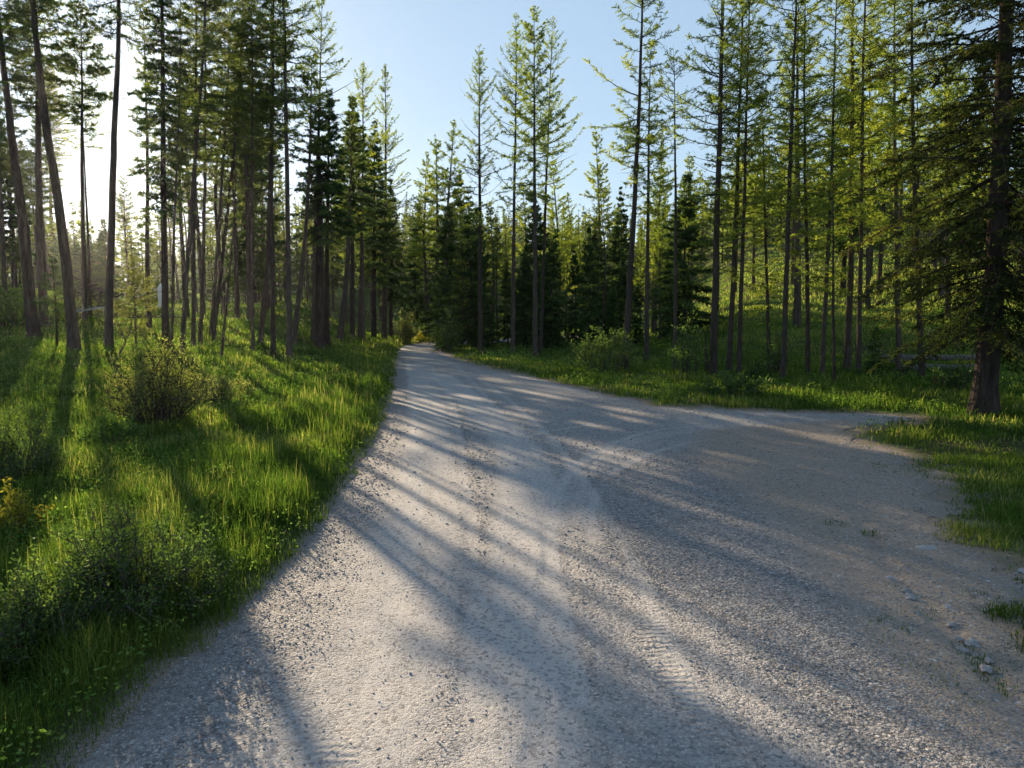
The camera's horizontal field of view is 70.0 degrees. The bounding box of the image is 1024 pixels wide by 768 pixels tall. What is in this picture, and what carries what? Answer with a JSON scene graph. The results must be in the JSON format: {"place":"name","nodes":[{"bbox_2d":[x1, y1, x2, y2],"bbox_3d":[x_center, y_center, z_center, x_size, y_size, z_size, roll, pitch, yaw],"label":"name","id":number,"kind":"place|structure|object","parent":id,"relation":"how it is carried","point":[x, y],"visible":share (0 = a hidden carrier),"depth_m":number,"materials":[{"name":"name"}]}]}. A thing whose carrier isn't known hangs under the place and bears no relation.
{"place":"outdoors","nodes":[
{"label":"outdoors","id":0,"kind":"place"},
{"bbox_2d":[0,217,1023,767],"bbox_3d":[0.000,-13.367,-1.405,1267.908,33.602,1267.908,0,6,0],"label":"ground","id":1,"kind":"structure","parent":0,"point":[994,555],"depth_m":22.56,"materials":[{"name":"green plant"}]},
{"bbox_2d":[0,83,20,292],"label":"conifer tree","id":2,"kind":"object","parent":1,"relation":"on","point":[2,235],"visible":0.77,"depth_m":62.86,"materials":[{"name":"green plant"}]},
{"bbox_2d":[0,126,36,288],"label":"conifer tree","id":3,"kind":"object","parent":1,"relation":"on","point":[11,258],"visible":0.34,"depth_m":87.25,"materials":[{"name":"green wood"}]},
{"bbox_2d":[0,89,42,212],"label":"conifer tree","id":4,"kind":"object","parent":1,"relation":"on","point":[27,156],"visible":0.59,"depth_m":75.99,"materials":[{"name":"green plant"}]},
{"bbox_2d":[0,0,49,338],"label":"larch tree","id":5,"kind":"object","parent":1,"relation":"on","point":[32,324],"visible":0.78,"depth_m":40.51,"materials":[{"name":"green plant"}]},
{"bbox_2d":[0,477,54,544],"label":"shrub","id":6,"kind":"object","parent":1,"relation":"on","point":[13,508],"visible":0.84,"depth_m":9.81,"materials":[{"name":"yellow plant"}]},
{"bbox_2d":[0,281,63,326],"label":"shrub","id":7,"kind":"object","parent":1,"relation":"on","point":[12,306],"visible":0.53,"depth_m":45.23,"materials":[{"name":"green plant"}]},
{"bbox_2d":[0,393,74,485],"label":"shrub","id":8,"kind":"object","parent":1,"relation":"on","point":[14,455],"visible":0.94,"depth_m":13.15,"materials":[{"name":"green plant"}]},
{"bbox_2d":[2,0,79,326],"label":"larch tree","id":9,"kind":"object","parent":1,"relation":"on","point":[28,105],"visible":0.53,"depth_m":44.70,"materials":[{"name":"green plant"}]},
{"bbox_2d":[0,0,84,350],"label":"larch tree","id":10,"kind":"object","parent":1,"relation":"on","point":[71,319],"visible":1,"depth_m":32.46,"materials":[{"name":"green plant"}]},
{"bbox_2d":[28,257,64,346],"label":"young fir","id":11,"kind":"object","parent":1,"relation":"on","point":[55,310],"visible":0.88,"depth_m":34.72,"materials":[{"name":"green plant"}]},
{"bbox_2d":[25,68,76,254],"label":"larch tree","id":12,"kind":"object","parent":1,"relation":"on","point":[56,139],"visible":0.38,"depth_m":179.81,"materials":[{"name":"green plant"}]},
{"bbox_2d":[0,539,112,673],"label":"shrub","id":13,"kind":"object","parent":1,"relation":"on","point":[28,603],"visible":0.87,"depth_m":6.50,"materials":[{"name":"green plant"}]},
{"bbox_2d":[42,0,114,319],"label":"larch tree","id":14,"kind":"object","parent":1,"relation":"on","point":[89,70],"visible":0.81,"depth_m":47.43,"materials":[{"name":"green plant"}]},
{"bbox_2d":[61,88,109,316],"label":"larch tree","id":15,"kind":"object","parent":1,"relation":"on","point":[88,248],"visible":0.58,"depth_m":50.06,"materials":[{"name":"green plant"}]},
{"bbox_2d":[69,407,148,444],"bbox_3d":[-9.017,1.012,16.374,1.161,1.064,1.485,4,7,37],"label":"shrub","id":16,"kind":"object","parent":1,"relation":"on","point":[122,430],"visible":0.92,"depth_m":16.36,"materials":[{"name":"green plant"}]},
{"bbox_2d":[87,219,130,298],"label":"conifer","id":17,"kind":"object","parent":1,"relation":"on","point":[102,238],"visible":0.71,"depth_m":98.20,"materials":[{"name":"green plant"}]},
{"bbox_2d":[49,275,189,317],"bbox_3d":[-29.241,-5.977,49.774,15.127,3.006,6.693,0,6,0],"label":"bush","id":18,"kind":"object","parent":1,"relation":"on","point":[96,302],"visible":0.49,"depth_m":49.30,"materials":[{"name":"green plant"}]},
{"bbox_2d":[80,0,159,348],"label":"larch tree","id":19,"kind":"object","parent":1,"relation":"on","point":[109,284],"visible":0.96,"depth_m":32.59,"materials":[{"name":"green plant"}]},
{"bbox_2d":[24,492,242,638],"bbox_3d":[-3.956,1.821,7.584,2.171,1.381,1.993,0,6,0],"label":"shrub","id":20,"kind":"object","parent":1,"relation":"on","point":[97,566],"visible":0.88,"depth_m":7.38,"materials":[{"name":"green plant"}]},
{"bbox_2d":[112,256,158,348],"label":"young pine","id":21,"kind":"object","parent":1,"relation":"on","point":[130,293],"visible":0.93,"depth_m":34.02,"materials":[{"name":"green plant"}]},
{"bbox_2d":[127,2,160,330],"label":"larch tree","id":22,"kind":"object","parent":1,"relation":"on","point":[147,223],"visible":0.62,"depth_m":44.99,"materials":[{"name":"green plant"}]},
{"bbox_2d":[84,324,231,435],"bbox_3d":[-9.023,-0.064,18.634,3.453,2.919,3.443,0,6,0],"label":"shrub","id":23,"kind":"object","parent":1,"relation":"on","point":[157,390],"visible":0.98,"depth_m":18.45,"materials":[{"name":"green plant"}]},
{"bbox_2d":[126,0,199,350],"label":"fir tree","id":24,"kind":"object","parent":1,"relation":"on","point":[163,179],"visible":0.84,"depth_m":32.89,"materials":[{"name":"green plant"}]},
{"bbox_2d":[132,0,210,354],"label":"larch tree","id":25,"kind":"object","parent":1,"relation":"on","point":[174,227],"visible":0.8,"depth_m":31.47,"materials":[{"name":"green plant"}]},
{"bbox_2d":[153,77,211,318],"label":"conifer tree","id":26,"kind":"object","parent":1,"relation":"on","point":[188,186],"visible":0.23,"depth_m":56.64,"materials":[{"name":"green plant"}]},
{"bbox_2d":[155,0,231,346],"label":"larch tree","id":27,"kind":"object","parent":1,"relation":"on","point":[193,293],"visible":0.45,"depth_m":34.75,"materials":[{"name":"green plant"}]},
{"bbox_2d":[157,0,243,356],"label":"larch tree","id":28,"kind":"object","parent":1,"relation":"on","point":[198,110],"visible":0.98,"depth_m":31.00,"materials":[{"name":"green plant"}]},
{"bbox_2d":[170,1,239,346],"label":"larch tree","id":29,"kind":"object","parent":1,"relation":"on","point":[204,224],"visible":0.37,"depth_m":36.49,"materials":[{"name":"green plant"}]},
{"bbox_2d":[200,72,245,315],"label":"conifer tree","id":30,"kind":"object","parent":1,"relation":"on","point":[216,181],"visible":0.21,"depth_m":59.46,"materials":[{"name":"green plant"}]},
{"bbox_2d":[202,0,261,336],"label":"larch tree","id":31,"kind":"object","parent":1,"relation":"on","point":[225,146],"visible":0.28,"depth_m":41.77,"materials":[{"name":"green plant"}]},
{"bbox_2d":[207,75,268,318],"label":"conifer tree","id":32,"kind":"object","parent":1,"relation":"on","point":[236,290],"visible":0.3,"depth_m":55.99,"materials":[{"name":"green plant"}]},
{"bbox_2d":[211,0,265,339],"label":"larch tree","id":33,"kind":"object","parent":1,"relation":"on","point":[234,130],"visible":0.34,"depth_m":39.98,"materials":[{"name":"green plant"}]},
{"bbox_2d":[213,0,279,350],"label":"larch tree","id":34,"kind":"object","parent":1,"relation":"on","point":[240,33],"visible":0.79,"depth_m":36.52,"materials":[{"name":"green plant"}]},
{"bbox_2d":[215,50,283,319],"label":"conifer tree","id":35,"kind":"object","parent":1,"relation":"on","point":[246,190],"visible":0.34,"depth_m":53.73,"materials":[{"name":"green plant"}]},
{"bbox_2d":[205,48,299,312],"bbox_3d":[-21.312,-16.320,60.439,7.180,22.297,6.721,1,6,8],"label":"conifer tree","id":36,"kind":"object","parent":1,"relation":"on","point":[259,262],"visible":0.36,"depth_m":59.92,"materials":[{"name":"green plant"}]},
{"bbox_2d":[237,1,300,343],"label":"larch tree","id":37,"kind":"object","parent":1,"relation":"on","point":[264,302],"visible":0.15,"depth_m":39.71,"materials":[{"name":"green plant"}]},
{"bbox_2d":[238,0,308,354],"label":"larch tree","id":38,"kind":"object","parent":1,"relation":"on","point":[271,120],"visible":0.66,"depth_m":36.87,"materials":[{"name":"green plant"}]},
{"bbox_2d":[226,0,343,358],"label":"larch tree","id":39,"kind":"object","parent":1,"relation":"on","point":[285,124],"visible":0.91,"depth_m":36.43,"materials":[{"name":"green plant"}]},
{"bbox_2d":[289,55,334,347],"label":"larch tree","id":40,"kind":"object","parent":1,"relation":"on","point":[312,123],"visible":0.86,"depth_m":43.05,"materials":[{"name":"green plant"}]},
{"bbox_2d":[291,101,352,349],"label":"fir tree","id":41,"kind":"object","parent":1,"relation":"on","point":[324,180],"visible":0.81,"depth_m":44.45,"materials":[{"name":"green plant"}]},
{"bbox_2d":[291,89,356,345],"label":"fir tree","id":42,"kind":"object","parent":1,"relation":"on","point":[334,129],"visible":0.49,"depth_m":46.98,"materials":[{"name":"green plant"}]},
{"bbox_2d":[291,0,366,340],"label":"larch tree","id":43,"kind":"object","parent":1,"relation":"on","point":[321,48],"visible":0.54,"depth_m":45.99,"materials":[{"name":"green plant"}]},
{"bbox_2d":[330,95,372,340],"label":"larch tree","id":44,"kind":"object","parent":1,"relation":"on","point":[352,134],"visible":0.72,"depth_m":53.19,"materials":[{"name":"green plant"}]},
{"bbox_2d":[330,95,384,337],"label":"fir tree","id":45,"kind":"object","parent":1,"relation":"on","point":[361,190],"visible":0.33,"depth_m":58.99,"materials":[{"name":"green plant"}]},
{"bbox_2d":[343,61,395,337],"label":"larch tree","id":46,"kind":"object","parent":1,"relation":"on","point":[362,111],"visible":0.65,"depth_m":60.68,"materials":[{"name":"green plant"}]},
{"bbox_2d":[343,120,401,336],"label":"fir tree","id":47,"kind":"object","parent":1,"relation":"on","point":[381,211],"visible":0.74,"depth_m":68.48,"materials":[{"name":"green plant"}]},
{"bbox_2d":[360,64,419,338],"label":"larch tree","id":48,"kind":"object","parent":1,"relation":"on","point":[390,204],"visible":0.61,"depth_m":70.14,"materials":[{"name":"green plant"}]},
{"bbox_2d":[370,179,411,336],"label":"fir tree","id":49,"kind":"object","parent":1,"relation":"on","point":[394,297],"visible":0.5,"depth_m":75.63,"materials":[{"name":"green plant"}]},
{"bbox_2d":[393,203,434,332],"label":"conifer tree","id":50,"kind":"object","parent":1,"relation":"on","point":[412,274],"visible":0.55,"depth_m":86.84,"materials":[{"name":"green plant"}]},
{"bbox_2d":[400,151,443,336],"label":"conifer tree","id":51,"kind":"object","parent":1,"relation":"on","point":[423,236],"visible":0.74,"depth_m":78.43,"materials":[{"name":"green plant"}]},
{"bbox_2d":[412,134,459,322],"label":"conifer tree","id":52,"kind":"object","parent":1,"relation":"on","point":[434,171],"visible":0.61,"depth_m":74.51,"materials":[{"name":"green plant"}]},
{"bbox_2d":[405,204,469,341],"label":"young conifer","id":53,"kind":"object","parent":1,"relation":"on","point":[449,253],"visible":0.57,"depth_m":64.56,"materials":[{"name":"green plant"}]},
{"bbox_2d":[426,258,462,350],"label":"young conifer","id":54,"kind":"object","parent":1,"relation":"on","point":[446,283],"visible":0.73,"depth_m":53.33,"materials":[{"name":"green plant"}]},
{"bbox_2d":[423,118,471,277],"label":"conifer tree","id":55,"kind":"object","parent":1,"relation":"on","point":[455,192],"visible":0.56,"depth_m":72.14,"materials":[{"name":"green plant"}]},
{"bbox_2d":[440,214,504,346],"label":"young conifer","id":56,"kind":"object","parent":1,"relation":"on","point":[469,318],"visible":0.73,"depth_m":57.17,"materials":[{"name":"green plant"}]},
{"bbox_2d":[447,44,519,350],"bbox_3d":[-2.444,-12.930,52.122,4.336,21.903,4.961,-4,7,-32],"label":"larch tree","id":57,"kind":"object","parent":1,"relation":"on","point":[480,160],"visible":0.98,"depth_m":51.77,"materials":[{"name":"green plant"}]},
{"bbox_2d":[0,235,1022,349],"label":"slope grass","id":58,"kind":"structure","parent":1,"relation":"on","point":[378,337],"depth_m":68.94,"materials":[{"name":"green plant"}]},
{"bbox_2d":[0,132,1023,307],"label":"wood","id":59,"kind":"object","parent":1,"relation":"on","point":[155,261],"visible":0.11,"depth_m":135.56,"materials":[{"name":"green plant"}]},
{"bbox_2d":[481,13,555,351],"bbox_3d":[0.323,-13.273,50.119,4.936,22.960,4.892,-1,6,-11],"label":"larch tree","id":60,"kind":"object","parent":1,"relation":"on","point":[515,208],"visible":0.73,"depth_m":49.35,"materials":[{"name":"green plant"}]},
{"bbox_2d":[503,245,540,347],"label":"young conifer","id":61,"kind":"object","parent":1,"relation":"on","point":[527,286],"visible":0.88,"depth_m":56.45,"materials":[{"name":"green plant"}]},
{"bbox_2d":[501,5,566,355],"bbox_3d":[1.347,-12.170,45.563,4.194,21.729,4.562,0,6,0],"label":"larch tree","id":62,"kind":"object","parent":1,"relation":"on","point":[544,124],"visible":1,"depth_m":44.78,"materials":[{"name":"green plant"}]},
{"bbox_2d":[508,188,567,345],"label":"young conifer","id":63,"kind":"object","parent":1,"relation":"on","point":[529,235],"visible":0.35,"depth_m":59.12,"materials":[{"name":"green plant"}]},
{"bbox_2d":[511,16,585,352],"bbox_3d":[2.430,-13.274,50.165,5.072,22.993,4.976,0,6,0],"label":"larch tree","id":64,"kind":"object","parent":1,"relation":"on","point":[548,139],"visible":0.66,"depth_m":49.59,"materials":[{"name":"green plant"}]},
{"bbox_2d":[527,227,573,349],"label":"young conifer","id":65,"kind":"object","parent":1,"relation":"on","point":[555,318],"visible":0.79,"depth_m":51.38,"materials":[{"name":"green plant"}]},
{"bbox_2d":[539,157,573,336],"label":"conifer tree","id":66,"kind":"object","parent":1,"relation":"on","point":[554,215],"visible":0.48,"depth_m":70.25,"materials":[{"name":"green plant"}]},
{"bbox_2d":[560,244,590,345],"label":"young conifer","id":67,"kind":"object","parent":1,"relation":"on","point":[575,326],"visible":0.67,"depth_m":55.48,"materials":[{"name":"green plant"}]},
{"bbox_2d":[573,225,605,349],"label":"young conifer","id":68,"kind":"object","parent":1,"relation":"on","point":[591,277],"visible":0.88,"depth_m":49.33,"materials":[{"name":"green plant"}]},
{"bbox_2d":[577,217,616,337],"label":"young conifer","id":69,"kind":"object","parent":1,"relation":"on","point":[594,239],"visible":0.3,"depth_m":65.03,"materials":[{"name":"green plant"}]},
{"bbox_2d":[560,324,638,373],"bbox_3d":[4.326,-1.618,35.136,3.997,2.568,3.386,0,6,0],"label":"shrub","id":70,"kind":"object","parent":1,"relation":"on","point":[593,353],"visible":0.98,"depth_m":34.88,"materials":[{"name":"green plant"}]},
{"bbox_2d":[578,128,620,291],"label":"conifer tree","id":71,"kind":"object","parent":1,"relation":"on","point":[598,171],"visible":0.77,"depth_m":68.49,"materials":[{"name":"green plant"}]},
{"bbox_2d":[591,181,614,335],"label":"tree","id":72,"kind":"object","parent":1,"relation":"on","point":[599,226],"visible":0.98,"depth_m":62.04,"materials":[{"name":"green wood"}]},
{"bbox_2d":[597,213,624,330],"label":"young conifer","id":73,"kind":"object","parent":1,"relation":"on","point":[617,256],"visible":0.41,"depth_m":68.64,"materials":[{"name":"green plant"}]},
{"bbox_2d":[582,0,679,369],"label":"larch tree","id":74,"kind":"object","parent":1,"relation":"on","point":[637,141],"visible":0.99,"depth_m":35.80,"materials":[{"name":"green plant"}]},
{"bbox_2d":[617,38,687,361],"bbox_3d":[7.284,-9.374,38.908,3.730,17.308,3.958,0,6,0],"label":"larch tree","id":75,"kind":"object","parent":1,"relation":"on","point":[666,186],"visible":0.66,"depth_m":38.74,"materials":[{"name":"green plant"}]},
{"bbox_2d":[638,141,673,333],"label":"conifer tree","id":76,"kind":"object","parent":1,"relation":"on","point":[668,206],"visible":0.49,"depth_m":68.31,"materials":[{"name":"green plant"}]},
{"bbox_2d":[649,193,671,339],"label":"young conifer","id":77,"kind":"object","parent":1,"relation":"on","point":[659,248],"visible":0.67,"depth_m":54.15,"materials":[{"name":"green plant"}]},
{"bbox_2d":[651,44,708,370],"bbox_3d":[7.573,-8.066,34.753,2.661,15.689,3.668,5,8,40],"label":"larch tree","id":78,"kind":"object","parent":1,"relation":"on","point":[675,324],"visible":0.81,"depth_m":34.70,"materials":[{"name":"green plant"}]},
{"bbox_2d":[661,308,718,377],"bbox_3d":[7.713,-1.759,32.700,2.535,3.287,1.896,6,8,43],"label":"shrub","id":79,"kind":"object","parent":1,"relation":"on","point":[683,354],"visible":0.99,"depth_m":32.41,"materials":[{"name":"green plant"}]},
{"bbox_2d":[649,172,735,341],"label":"young conifer","id":80,"kind":"object","parent":1,"relation":"on","point":[690,233],"visible":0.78,"depth_m":48.98,"materials":[{"name":"green plant"}]},
{"bbox_2d":[661,0,781,376],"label":"larch tree","id":81,"kind":"object","parent":1,"relation":"on","point":[718,183],"visible":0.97,"depth_m":31.63,"materials":[{"name":"green plant"}]},
{"bbox_2d":[694,367,773,396],"bbox_3d":[7.854,-0.052,25.959,2.545,1.268,2.434,4,7,36],"label":"shrub","id":82,"kind":"object","parent":1,"relation":"on","point":[731,384],"visible":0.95,"depth_m":25.66,"materials":[{"name":"green plant"}]},
{"bbox_2d":[691,0,791,371],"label":"larch tree","id":83,"kind":"object","parent":1,"relation":"on","point":[729,359],"visible":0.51,"depth_m":33.41,"materials":[{"name":"green plant"}]},
{"bbox_2d":[704,0,800,373],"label":"larch tree","id":84,"kind":"object","parent":1,"relation":"on","point":[749,40],"visible":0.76,"depth_m":32.03,"materials":[{"name":"green plant"}]},
{"bbox_2d":[736,91,796,372],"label":"larch tree","id":85,"kind":"object","parent":1,"relation":"on","point":[768,318],"visible":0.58,"depth_m":33.60,"materials":[{"name":"green plant"}]},
{"bbox_2d":[729,0,849,378],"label":"larch tree","id":86,"kind":"object","parent":1,"relation":"on","point":[791,95],"visible":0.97,"depth_m":30.01,"materials":[{"name":"green plant"}]},
{"bbox_2d":[761,0,831,327],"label":"larch tree","id":87,"kind":"object","parent":1,"relation":"on","point":[796,319],"visible":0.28,"depth_m":45.61,"materials":[{"name":"green plant"}]},
{"bbox_2d":[757,0,855,375],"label":"larch tree","id":88,"kind":"object","parent":1,"relation":"on","point":[806,265],"visible":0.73,"depth_m":31.25,"materials":[{"name":"green plant"}]},
{"bbox_2d":[804,129,860,383],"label":"larch tree","id":89,"kind":"object","parent":1,"relation":"on","point":[833,238],"visible":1,"depth_m":28.02,"materials":[{"name":"green plant"}]},
{"bbox_2d":[787,0,884,375],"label":"larch tree","id":90,"kind":"object","parent":1,"relation":"on","point":[828,207],"visible":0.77,"depth_m":30.20,"materials":[{"name":"green plant"}]},
{"bbox_2d":[794,0,904,370],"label":"larch tree","id":91,"kind":"object","parent":1,"relation":"on","point":[848,331],"visible":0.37,"depth_m":32.81,"materials":[{"name":"green plant"}]},
{"bbox_2d":[815,51,886,295],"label":"conifer tree","id":92,"kind":"object","parent":1,"relation":"on","point":[844,259],"visible":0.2,"depth_m":60.19,"materials":[{"name":"green plant"}]},
{"bbox_2d":[819,0,921,373],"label":"larch tree","id":93,"kind":"object","parent":1,"relation":"on","point":[860,114],"visible":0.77,"depth_m":30.73,"materials":[{"name":"green plant"}]},
{"bbox_2d":[837,15,907,309],"bbox_3d":[24.609,-14.820,50.013,4.327,20.428,4.418,0,6,0],"label":"larch tree","id":94,"kind":"object","parent":1,"relation":"on","point":[868,275],"visible":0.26,"depth_m":50.23,"materials":[{"name":"green plant"}]},
{"bbox_2d":[847,0,949,372],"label":"larch tree","id":95,"kind":"object","parent":1,"relation":"on","point":[898,363],"visible":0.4,"depth_m":32.08,"materials":[{"name":"green plant"}]},
{"bbox_2d":[853,0,972,377],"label":"larch tree","id":96,"kind":"object","parent":1,"relation":"on","point":[921,368],"visible":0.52,"depth_m":28.78,"materials":[{"name":"green plant"}]},
{"bbox_2d":[837,0,1023,417],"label":"great fir tree","id":97,"kind":"object","parent":1,"relation":"on","point":[998,278],"visible":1,"depth_m":20.77,"materials":[{"name":"green plant"}]},
{"bbox_2d":[900,1,989,318],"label":"larch tree","id":98,"kind":"object","parent":1,"relation":"on","point":[948,88],"visible":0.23,"depth_m":43.82,"materials":[{"name":"green plant"}]},
{"bbox_2d":[929,353,973,390],"bbox_3d":[16.242,-0.387,26.804,1.583,1.573,1.735,-6,8,-44],"label":"shrub","id":99,"kind":"object","parent":1,"relation":"on","point":[949,378],"visible":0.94,"depth_m":26.69,"materials":[{"name":"green plant"}]},
{"bbox_2d":[933,60,992,278],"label":"conifer tree","id":100,"kind":"object","parent":1,"relation":"on","point":[975,176],"visible":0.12,"depth_m":64.11,"materials":[{"name":"green plant"}]},
{"bbox_2d":[0,0,1023,280],"label":"sky","id":101,"kind":"structure","parent":0,"point":[427,47],"materials":[{"name":"blue"}]},
{"bbox_2d":[55,336,1023,767],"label":"gravel road","id":102,"kind":"structure","parent":0,"point":[403,702],"depth_m":7.66,"materials":[{"name":"grey gravel"}]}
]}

